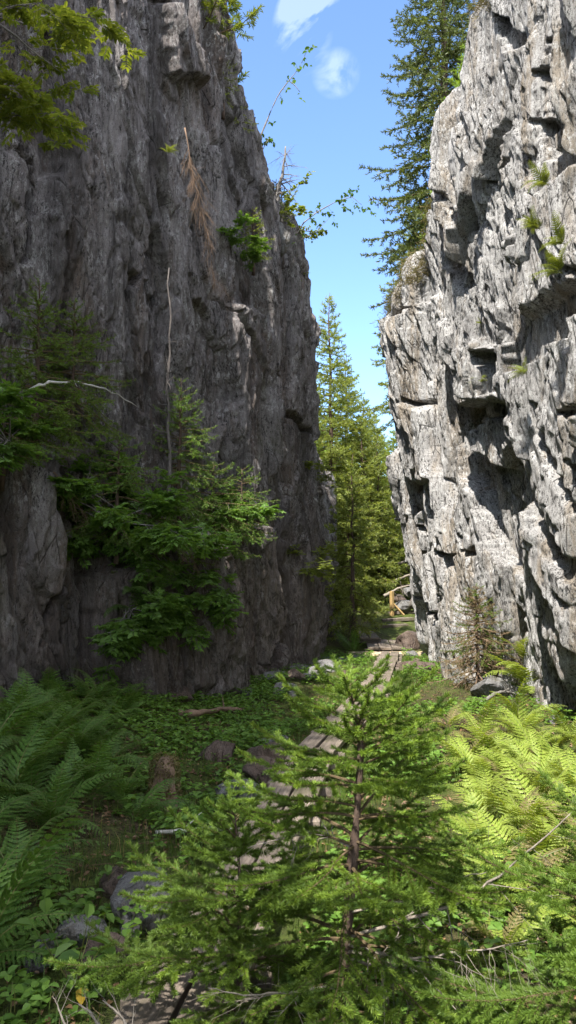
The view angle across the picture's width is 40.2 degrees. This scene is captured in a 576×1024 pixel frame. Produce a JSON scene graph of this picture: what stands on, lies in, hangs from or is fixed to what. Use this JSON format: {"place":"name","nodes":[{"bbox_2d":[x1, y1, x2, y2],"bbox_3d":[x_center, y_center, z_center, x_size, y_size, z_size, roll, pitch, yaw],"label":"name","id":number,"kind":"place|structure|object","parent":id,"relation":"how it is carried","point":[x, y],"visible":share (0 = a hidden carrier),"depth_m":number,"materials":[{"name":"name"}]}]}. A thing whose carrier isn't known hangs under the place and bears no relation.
{"place":"outdoors","nodes":[
{"label":"outdoors","id":0,"kind":"place"},
{"bbox_2d":[0,0,338,710],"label":"cliff","id":1,"kind":"structure","parent":0,"point":[103,233],"depth_m":10.64,"materials":[{"name":"stone"}]},
{"bbox_2d":[0,379,64,475],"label":"rowan bush","id":2,"kind":"object","parent":1,"relation":"on","point":[8,393],"visible":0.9,"depth_m":7.03,"materials":[{"name":"green plant"}]},
{"bbox_2d":[0,373,78,491],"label":"spruce","id":3,"kind":"object","parent":1,"relation":"on","point":[16,439],"visible":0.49,"depth_m":7.58,"materials":[{"name":"green plant"}]},
{"bbox_2d":[0,57,90,152],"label":"leafy branch","id":4,"kind":"object","parent":1,"relation":"on","point":[28,113],"visible":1,"depth_m":6.01,"materials":[{"name":"green plant"}]},
{"bbox_2d":[0,276,107,465],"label":"spruce","id":5,"kind":"object","parent":1,"relation":"on","point":[35,368],"visible":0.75,"depth_m":8.02,"materials":[{"name":"green plant"}]},
{"bbox_2d":[0,0,146,103],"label":"leafy branch","id":6,"kind":"object","parent":1,"relation":"on","point":[64,22],"visible":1,"depth_m":6.26,"materials":[{"name":"green plant"}]},
{"bbox_2d":[21,298,136,443],"bbox_3d":[-2.393,-1.589,8.702,1.486,1.686,1.448,0,-5,0],"label":"spruce","id":7,"kind":"object","parent":1,"relation":"on","point":[79,346],"visible":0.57,"depth_m":8.71,"materials":[{"name":"green plant"}]},
{"bbox_2d":[47,430,153,561],"bbox_3d":[-2.435,-0.259,8.863,1.677,1.675,2.103,-3,-6,27],"label":"rowan bush","id":8,"kind":"object","parent":1,"relation":"on","point":[64,484],"visible":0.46,"depth_m":8.99,"materials":[{"name":"green plant"}]},
{"bbox_2d":[57,473,191,581],"bbox_3d":[-2.102,0.188,8.879,2.009,1.213,1.929,0,-5,0],"label":"rowan bush","id":9,"kind":"object","parent":1,"relation":"on","point":[159,507],"visible":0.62,"depth_m":8.78,"materials":[{"name":"green plant"}]},
{"bbox_2d":[61,434,201,563],"bbox_3d":[-1.889,-0.169,9.140,1.748,1.543,1.733,0,-5,0],"label":"spruce","id":10,"kind":"object","parent":1,"relation":"on","point":[116,501],"visible":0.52,"depth_m":9.00,"materials":[{"name":"green plant"}]},
{"bbox_2d":[85,587,184,683],"bbox_3d":[-1.737,1.398,9.024,1.082,1.070,1.607,1,-5,-10],"label":"rowan bush","id":11,"kind":"object","parent":1,"relation":"on","point":[123,636],"visible":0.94,"depth_m":8.69,"materials":[{"name":"green plant"}]},
{"bbox_2d":[103,572,180,616],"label":"fern","id":12,"kind":"object","parent":1,"relation":"on","point":[136,596],"visible":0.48,"depth_m":9.06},
{"bbox_2d":[68,467,241,593],"bbox_3d":[-1.639,0.172,9.460,2.215,1.676,2.522,0,-5,0],"label":"rowan bush","id":13,"kind":"object","parent":1,"relation":"on","point":[189,537],"visible":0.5,"depth_m":8.98,"materials":[{"name":"green plant"}]},
{"bbox_2d":[111,488,214,575],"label":"spruce","id":14,"kind":"object","parent":1,"relation":"on","point":[177,550],"visible":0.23,"depth_m":9.64,"materials":[{"name":"green plant"}]},
{"bbox_2d":[154,268,179,517],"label":"dead tree","id":15,"kind":"object","parent":1,"relation":"on","point":[167,432],"visible":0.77,"depth_m":10.22,"materials":[{"name":"wood"}]},
{"bbox_2d":[121,591,221,654],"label":"rowan bush","id":16,"kind":"object","parent":1,"relation":"on","point":[202,601],"visible":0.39,"depth_m":9.62,"materials":[{"name":"green plant"}]},
{"bbox_2d":[142,376,238,538],"bbox_3d":[-1.410,-0.710,10.449,1.562,2.251,1.563,-3,-6,27],"label":"spruce","id":17,"kind":"object","parent":1,"relation":"on","point":[193,454],"visible":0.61,"depth_m":10.34,"materials":[{"name":"green plant"}]},
{"bbox_2d":[174,128,229,308],"bbox_3d":[-1.235,-4.188,11.586,0.651,2.487,1.201,-2,-5,23],"label":"dead treetop","id":18,"kind":"object","parent":1,"relation":"hanging from","point":[190,161],"visible":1,"depth_m":11.33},
{"bbox_2d":[155,541,249,635],"bbox_3d":[-1.421,1.007,10.402,1.846,1.289,1.886,0,-5,0],"label":"rowan bush","id":19,"kind":"object","parent":1,"relation":"on","point":[210,575],"visible":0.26,"depth_m":10.16,"materials":[{"name":"green plant"}]},
{"bbox_2d":[184,458,275,568],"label":"spruce","id":20,"kind":"object","parent":1,"relation":"on","point":[212,498],"visible":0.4,"depth_m":11.05,"materials":[{"name":"green plant"}]},
{"bbox_2d":[201,0,264,82],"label":"pine tree","id":21,"kind":"object","parent":1,"relation":"on","point":[238,25],"visible":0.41,"depth_m":12.72,"materials":[{"name":"green plant"}]},
{"bbox_2d":[197,486,285,533],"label":"rowan bush","id":22,"kind":"object","parent":1,"relation":"on","point":[257,512],"visible":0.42,"depth_m":11.19,"materials":[{"name":"green plant"}]},
{"bbox_2d":[202,465,283,543],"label":"spruce","id":23,"kind":"object","parent":1,"relation":"on","point":[243,497],"visible":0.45,"depth_m":12.02,"materials":[{"name":"green plant"}]},
{"bbox_2d":[216,210,272,271],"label":"cliff bush","id":24,"kind":"object","parent":1,"relation":"on","point":[254,246],"visible":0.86,"depth_m":12.65,"materials":[{"name":"green plant"}]},
{"bbox_2d":[268,146,305,209],"bbox_3d":[-0.061,-6.123,14.628,0.906,1.407,0.745,0,-5,0],"label":"dead snag","id":25,"kind":"object","parent":1,"relation":"on","point":[278,191],"visible":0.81,"depth_m":14.58,"materials":[{"name":"wood"}]},
{"bbox_2d":[279,171,327,239],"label":"rim bush","id":26,"kind":"object","parent":1,"relation":"on","point":[287,207],"visible":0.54,"depth_m":15.25,"materials":[{"name":"green plant"}]},
{"bbox_2d":[286,544,335,581],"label":"cliff bush","id":27,"kind":"object","parent":1,"relation":"on","point":[321,552],"visible":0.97,"depth_m":15.19,"materials":[{"name":"green plant"}]},
{"bbox_2d":[302,449,352,495],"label":"cliff bush","id":28,"kind":"object","parent":1,"relation":"on","point":[322,467],"visible":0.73,"depth_m":16.43,"materials":[{"name":"green plant"}]},
{"bbox_2d":[297,185,376,233],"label":"birch shoot","id":29,"kind":"object","parent":1,"relation":"on","point":[339,201],"visible":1,"depth_m":15.48,"materials":[{"name":"green plant"}]},
{"bbox_2d":[0,592,575,1023],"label":"ground","id":30,"kind":"structure","parent":0,"point":[22,987],"depth_m":5.06,"materials":[{"name":"plant"}]},
{"bbox_2d":[0,791,53,830],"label":"fern","id":31,"kind":"object","parent":30,"relation":"on","point":[3,809],"visible":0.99,"depth_m":4.20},
{"bbox_2d":[0,693,59,753],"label":"fern","id":32,"kind":"object","parent":30,"relation":"on","point":[7,730],"visible":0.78,"depth_m":5.52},
{"bbox_2d":[23,939,58,973],"bbox_3d":[-1.004,1.817,3.214,0.131,0.140,0.143,-4,-6,36],"label":"stone","id":33,"kind":"object","parent":30,"relation":"on","point":[33,968],"visible":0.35,"depth_m":3.17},
{"bbox_2d":[0,667,89,732],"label":"fern","id":34,"kind":"object","parent":30,"relation":"on","point":[20,693],"visible":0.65,"depth_m":6.29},
{"bbox_2d":[0,805,90,970],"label":"fern","id":35,"kind":"object","parent":30,"relation":"on","point":[8,904],"visible":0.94,"depth_m":3.29,"materials":[{"name":"plant"}]},
{"bbox_2d":[0,712,95,805],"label":"fern","id":36,"kind":"object","parent":30,"relation":"on","point":[19,769],"visible":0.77,"depth_m":4.88,"materials":[{"name":"plant"}]},
{"bbox_2d":[0,695,95,778],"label":"fern","id":37,"kind":"object","parent":30,"relation":"on","point":[46,735],"visible":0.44,"depth_m":5.33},
{"bbox_2d":[0,809,103,890],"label":"fern","id":38,"kind":"object","parent":30,"relation":"on","point":[4,849],"visible":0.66,"depth_m":3.85,"materials":[{"name":"plant"}]},
{"bbox_2d":[0,746,104,805],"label":"fern","id":39,"kind":"object","parent":30,"relation":"on","point":[39,775],"visible":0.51,"depth_m":4.86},
{"bbox_2d":[0,747,114,837],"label":"fern","id":40,"kind":"object","parent":30,"relation":"on","point":[58,808],"visible":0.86,"depth_m":4.55,"materials":[{"name":"plant"}]},
{"bbox_2d":[0,685,117,732],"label":"fern","id":41,"kind":"object","parent":30,"relation":"on","point":[83,710],"visible":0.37,"depth_m":6.47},
{"bbox_2d":[37,667,87,699],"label":"fern","id":42,"kind":"object","parent":30,"relation":"on","point":[48,674],"visible":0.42,"depth_m":7.80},
{"bbox_2d":[14,900,115,1003],"bbox_3d":[-0.805,1.601,2.918,0.367,0.381,0.301,-1,-5,10],"label":"seedling","id":43,"kind":"object","parent":30,"relation":"on","point":[45,906],"visible":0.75,"depth_m":2.90,"materials":[{"name":"green plant"}]},
{"bbox_2d":[31,679,118,711],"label":"fern","id":44,"kind":"object","parent":30,"relation":"on","point":[60,696],"visible":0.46,"depth_m":7.43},
{"bbox_2d":[54,914,106,947],"bbox_3d":[-0.877,1.813,3.393,0.199,0.122,0.159,-1,-5,17],"label":"stone","id":45,"kind":"object","parent":30,"relation":"on","point":[75,930],"visible":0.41,"depth_m":3.35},
{"bbox_2d":[29,695,136,757],"bbox_3d":[-1.565,1.592,5.953,0.714,0.541,0.733,2,-6,-26],"label":"fern","id":46,"kind":"object","parent":30,"relation":"on","point":[82,741],"visible":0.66,"depth_m":5.82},
{"bbox_2d":[42,729,142,803],"bbox_3d":[-1.257,1.623,5.027,0.584,0.490,0.698,4,-6,-36],"label":"fern","id":47,"kind":"object","parent":30,"relation":"on","point":[97,756],"visible":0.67,"depth_m":5.03,"materials":[{"name":"plant"}]},
{"bbox_2d":[64,668,121,700],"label":"fern","id":48,"kind":"object","parent":30,"relation":"on","point":[105,690],"visible":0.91,"depth_m":8.09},
{"bbox_2d":[49,705,142,745],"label":"fern","id":49,"kind":"object","parent":30,"relation":"on","point":[105,729],"visible":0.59,"depth_m":6.54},
{"bbox_2d":[77,932,130,977],"bbox_3d":[-0.740,1.776,3.172,0.192,0.161,0.206,-4,-7,41],"label":"stone","id":50,"kind":"object","parent":30,"relation":"on","point":[114,935],"visible":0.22,"depth_m":3.15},
{"bbox_2d":[64,717,153,769],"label":"fern","id":51,"kind":"object","parent":30,"relation":"on","point":[116,749],"visible":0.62,"depth_m":6.05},
{"bbox_2d":[99,865,126,898],"bbox_3d":[-0.834,1.816,3.817,0.178,0.157,0.156,0,-5,0],"label":"boulder","id":52,"kind":"object","parent":30,"relation":"on","point":[109,887],"visible":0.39,"depth_m":3.79,"materials":[{"name":"brown stone"}]},
{"bbox_2d":[78,680,148,719],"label":"fern","id":53,"kind":"object","parent":30,"relation":"on","point":[133,693],"visible":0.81,"depth_m":7.82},
{"bbox_2d":[77,744,173,801],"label":"fern","id":54,"kind":"object","parent":30,"relation":"on","point":[127,786],"visible":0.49,"depth_m":5.46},
{"bbox_2d":[110,866,173,934],"bbox_3d":[-0.672,1.796,3.616,0.292,0.290,0.316,4,-6,-35],"label":"boulder","id":55,"kind":"object","parent":30,"relation":"on","point":[117,901],"visible":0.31,"depth_m":3.54,"materials":[{"name":"stone"}]},
{"bbox_2d":[95,777,195,816],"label":"fern","id":56,"kind":"object","parent":30,"relation":"on","point":[120,796],"visible":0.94,"depth_m":5.06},
{"bbox_2d":[145,750,183,811],"bbox_3d":[-0.893,1.966,5.633,0.386,0.503,0.434,0,-5,0],"label":"stump","id":57,"kind":"object","parent":30,"relation":"on","point":[164,768],"visible":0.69,"depth_m":5.59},
{"bbox_2d":[110,961,261,1023],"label":"boardwalk","id":58,"kind":"structure","parent":30,"relation":"on","point":[166,1007],"depth_m":2.74,"materials":[{"name":"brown wood"}]},
{"bbox_2d":[178,696,244,717],"bbox_3d":[-0.844,2.293,9.080,0.370,0.189,1.183,-2,-5,22],"label":"fallen log","id":59,"kind":"object","parent":30,"relation":"on","point":[203,711],"visible":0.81,"depth_m":8.73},
{"bbox_2d":[198,740,235,763],"bbox_3d":[-0.654,2.189,7.122,0.353,0.246,0.200,0,-5,0],"label":"boulder","id":60,"kind":"object","parent":30,"relation":"on","point":[219,749],"visible":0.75,"depth_m":7.07,"materials":[{"name":"brown stone"}]},
{"bbox_2d":[43,779,410,1023],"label":"spruce sapling","id":61,"kind":"object","parent":30,"relation":"on","point":[202,930],"visible":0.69,"depth_m":2.56,"materials":[{"name":"green plant"}]},
{"bbox_2d":[155,816,314,989],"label":"boardwalk","id":62,"kind":"structure","parent":30,"relation":"on","point":[245,859],"depth_m":4.11,"materials":[{"name":"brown wood"}]},
{"bbox_2d":[242,756,277,785],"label":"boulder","id":63,"kind":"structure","parent":30,"relation":"on","point":[253,770],"depth_m":6.35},
{"bbox_2d":[247,742,288,763],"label":"stone slab","id":64,"kind":"structure","parent":30,"relation":"on","point":[256,751],"depth_m":6.85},
{"bbox_2d":[244,748,338,830],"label":"boardwalk","id":65,"kind":"structure","parent":30,"relation":"on","point":[281,789],"depth_m":5.71,"materials":[{"name":"brown wood"}]},
{"bbox_2d":[298,711,365,756],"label":"boardwalk","id":66,"kind":"structure","parent":30,"relation":"on","point":[313,739],"depth_m":7.40,"materials":[{"name":"brown wood"}]},
{"bbox_2d":[315,295,387,599],"bbox_3d":[1.366,-1.809,23.455,3.517,9.705,3.380,-5,-7,43],"label":"spruce tree","id":67,"kind":"object","parent":30,"relation":"on","point":[339,452],"visible":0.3,"depth_m":23.32,"materials":[{"name":"green plant"}]},
{"bbox_2d":[130,653,574,1023],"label":"spruce sapling","id":68,"kind":"object","parent":30,"relation":"on","point":[455,890],"visible":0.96,"depth_m":2.35,"materials":[{"name":"green plant"}]},
{"bbox_2d":[319,353,390,586],"bbox_3d":[1.899,-1.155,25.674,3.150,8.233,3.180,-4,-6,35],"label":"spruce tree","id":69,"kind":"object","parent":30,"relation":"on","point":[342,391],"visible":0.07,"depth_m":25.82,"materials":[{"name":"green plant"}]},
{"bbox_2d":[322,455,393,642],"bbox_3d":[1.607,1.023,19.199,1.987,4.903,1.995,0,-5,0],"label":"spruce tree","id":70,"kind":"object","parent":30,"relation":"on","point":[352,565],"visible":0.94,"depth_m":19.08,"materials":[{"name":"green plant"}]},
{"bbox_2d":[335,489,393,612],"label":"spruce tree","id":71,"kind":"object","parent":30,"relation":"on","point":[348,581],"visible":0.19,"depth_m":22.14,"materials":[{"name":"green plant"}]},
{"bbox_2d":[335,418,404,608],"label":"spruce tree","id":72,"kind":"object","parent":30,"relation":"on","point":[376,509],"visible":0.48,"depth_m":22.86,"materials":[{"name":"green plant"}]},
{"bbox_2d":[335,396,404,595],"bbox_3d":[2.353,-0.354,25.115,3.609,6.824,3.324,-5,-7,45],"label":"spruce tree","id":73,"kind":"object","parent":30,"relation":"on","point":[367,424],"visible":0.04,"depth_m":25.09,"materials":[{"name":"green plant"}]},
{"bbox_2d":[336,431,409,601],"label":"spruce tree","id":74,"kind":"object","parent":30,"relation":"on","point":[397,569],"visible":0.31,"depth_m":23.39,"materials":[{"name":"green plant"}]},
{"bbox_2d":[363,639,404,650],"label":"boardwalk","id":75,"kind":"structure","parent":30,"relation":"on","point":[386,645],"depth_m":18.13,"materials":[{"name":"brown wood"}]},
{"bbox_2d":[395,630,419,650],"bbox_3d":[2.912,3.057,18.659,0.739,0.526,0.818,-5,-7,43],"label":"boulder","id":76,"kind":"object","parent":30,"relation":"on","point":[408,639],"visible":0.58,"depth_m":18.33,"materials":[{"name":"brown stone"}]},
{"bbox_2d":[435,736,507,782],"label":"fern","id":77,"kind":"object","parent":30,"relation":"on","point":[459,751],"visible":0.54,"depth_m":6.39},
{"bbox_2d":[426,583,522,690],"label":"dry spruce","id":78,"kind":"object","parent":30,"relation":"on","point":[476,658],"visible":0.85,"depth_m":11.62,"materials":[{"name":"brown plant"}]},
{"bbox_2d":[430,723,528,767],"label":"fern","id":79,"kind":"object","parent":30,"relation":"on","point":[479,744],"visible":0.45,"depth_m":6.65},
{"bbox_2d":[440,771,523,842],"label":"fern","id":80,"kind":"object","parent":30,"relation":"on","point":[501,819],"visible":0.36,"depth_m":4.89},
{"bbox_2d":[446,779,519,818],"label":"fern","id":81,"kind":"object","parent":30,"relation":"on","point":[483,803],"visible":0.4,"depth_m":5.37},
{"bbox_2d":[391,762,575,1023],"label":"spruce sapling","id":82,"kind":"object","parent":30,"relation":"on","point":[515,1000],"visible":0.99,"depth_m":2.02,"materials":[{"name":"green plant"}]},
{"bbox_2d":[444,696,532,739],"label":"fern","id":83,"kind":"object","parent":30,"relation":"on","point":[485,726],"visible":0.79,"depth_m":7.44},
{"bbox_2d":[444,757,539,786],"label":"fern","id":84,"kind":"object","parent":30,"relation":"on","point":[474,771],"visible":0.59,"depth_m":5.94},
{"bbox_2d":[455,756,529,801],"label":"fern","id":85,"kind":"object","parent":30,"relation":"on","point":[479,781],"visible":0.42,"depth_m":5.80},
{"bbox_2d":[470,675,518,697],"bbox_3d":[2.893,2.457,10.969,0.701,0.399,0.525,0,-5,0],"label":"boulder","id":86,"kind":"object","parent":30,"relation":"on","point":[490,683],"visible":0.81,"depth_m":10.81,"materials":[{"name":"stone"}]},
{"bbox_2d":[414,792,575,873],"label":"fern","id":87,"kind":"object","parent":30,"relation":"on","point":[468,824],"visible":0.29,"depth_m":4.11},
{"bbox_2d":[459,722,540,767],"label":"fern","id":88,"kind":"object","parent":30,"relation":"on","point":[480,736],"visible":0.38,"depth_m":6.63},
{"bbox_2d":[475,744,528,789],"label":"fern","id":89,"kind":"object","parent":30,"relation":"on","point":[497,765],"visible":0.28,"depth_m":6.29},
{"bbox_2d":[482,653,536,693],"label":"fern","id":90,"kind":"object","parent":30,"relation":"on","point":[513,667],"visible":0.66,"depth_m":10.89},
{"bbox_2d":[449,808,572,860],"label":"fern","id":91,"kind":"object","parent":30,"relation":"on","point":[502,829],"visible":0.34,"depth_m":4.50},
{"bbox_2d":[448,819,575,903],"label":"fern","id":92,"kind":"object","parent":30,"relation":"on","point":[548,853],"visible":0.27,"depth_m":3.74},
{"bbox_2d":[460,774,567,830],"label":"fern","id":93,"kind":"object","parent":30,"relation":"on","point":[509,806],"visible":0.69,"depth_m":5.00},
{"bbox_2d":[456,898,572,952],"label":"fern","id":94,"kind":"object","parent":30,"relation":"on","point":[518,931],"visible":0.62,"depth_m":3.34,"materials":[{"name":"plant"}]},
{"bbox_2d":[476,669,563,731],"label":"fern","id":95,"kind":"object","parent":30,"relation":"on","point":[523,715],"visible":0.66,"depth_m":7.75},
{"bbox_2d":[480,734,564,785],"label":"fern","id":96,"kind":"object","parent":30,"relation":"on","point":[542,763],"visible":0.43,"depth_m":5.95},
{"bbox_2d":[475,757,574,823],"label":"fern","id":97,"kind":"object","parent":30,"relation":"on","point":[520,786],"visible":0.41,"depth_m":5.36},
{"bbox_2d":[500,732,553,775],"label":"fern","id":98,"kind":"object","parent":30,"relation":"on","point":[520,758],"visible":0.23,"depth_m":6.51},
{"bbox_2d":[490,708,564,741],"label":"fern","id":99,"kind":"object","parent":30,"relation":"on","point":[527,721],"visible":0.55,"depth_m":7.33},
{"bbox_2d":[496,702,563,760],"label":"fern","id":100,"kind":"object","parent":30,"relation":"on","point":[523,733],"visible":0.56,"depth_m":7.10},
{"bbox_2d":[488,748,575,800],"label":"fern","id":101,"kind":"object","parent":30,"relation":"on","point":[543,789],"visible":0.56,"depth_m":5.49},
{"bbox_2d":[492,863,575,924],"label":"fern","id":102,"kind":"object","parent":30,"relation":"on","point":[536,888],"visible":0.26,"depth_m":3.54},
{"bbox_2d":[496,805,575,866],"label":"fern","id":103,"kind":"object","parent":30,"relation":"on","point":[546,841],"visible":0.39,"depth_m":4.04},
{"bbox_2d":[520,719,574,786],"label":"fern","id":104,"kind":"object","parent":30,"relation":"on","point":[561,764],"visible":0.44,"depth_m":6.03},
{"bbox_2d":[536,702,575,742],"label":"fern","id":105,"kind":"object","parent":30,"relation":"on","point":[562,722],"visible":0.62,"depth_m":7.61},
{"bbox_2d":[0,671,575,1023],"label":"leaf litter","id":106,"kind":"object","parent":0,"point":[109,1002],"visible":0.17,"depth_m":4.93,"materials":[{"name":"brown plant"}]},
{"bbox_2d":[227,0,476,475],"label":"sky","id":107,"kind":"structure","parent":0,"point":[341,120],"materials":[{"name":"blue"}]},
{"bbox_2d":[379,0,575,713],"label":"cliff","id":108,"kind":"structure","parent":0,"point":[481,476],"depth_m":11.40,"materials":[{"name":"stone"}]},
{"bbox_2d":[356,195,425,434],"bbox_3d":[3.643,-5.280,20.953,3.474,6.885,3.461,3,-6,-30],"label":"spruce tree","id":109,"kind":"object","parent":108,"relation":"on","point":[383,409],"visible":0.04,"depth_m":20.82,"materials":[{"name":"green plant"}]},
{"bbox_2d":[358,0,475,351],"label":"spruce tree","id":110,"kind":"object","parent":108,"relation":"on","point":[447,33],"visible":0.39,"depth_m":18.29,"materials":[{"name":"green plant"}]},
{"bbox_2d":[369,0,490,385],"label":"turf","id":111,"kind":"structure","parent":108,"relation":"on","point":[422,259],"depth_m":14.88,"materials":[{"name":"plant"}]},
{"bbox_2d":[522,160,549,193],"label":"fern","id":112,"kind":"object","parent":108,"relation":"on","point":[544,177],"visible":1,"depth_m":8.11,"materials":[{"name":"green plant"}]},
{"bbox_2d":[528,238,571,280],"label":"fern","id":113,"kind":"object","parent":108,"relation":"on","point":[558,267],"visible":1,"depth_m":7.83,"materials":[{"name":"green plant"}]},
{"bbox_2d":[539,210,564,249],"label":"fern","id":114,"kind":"object","parent":108,"relation":"on","point":[559,232],"visible":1,"depth_m":7.77,"materials":[{"name":"green plant"}]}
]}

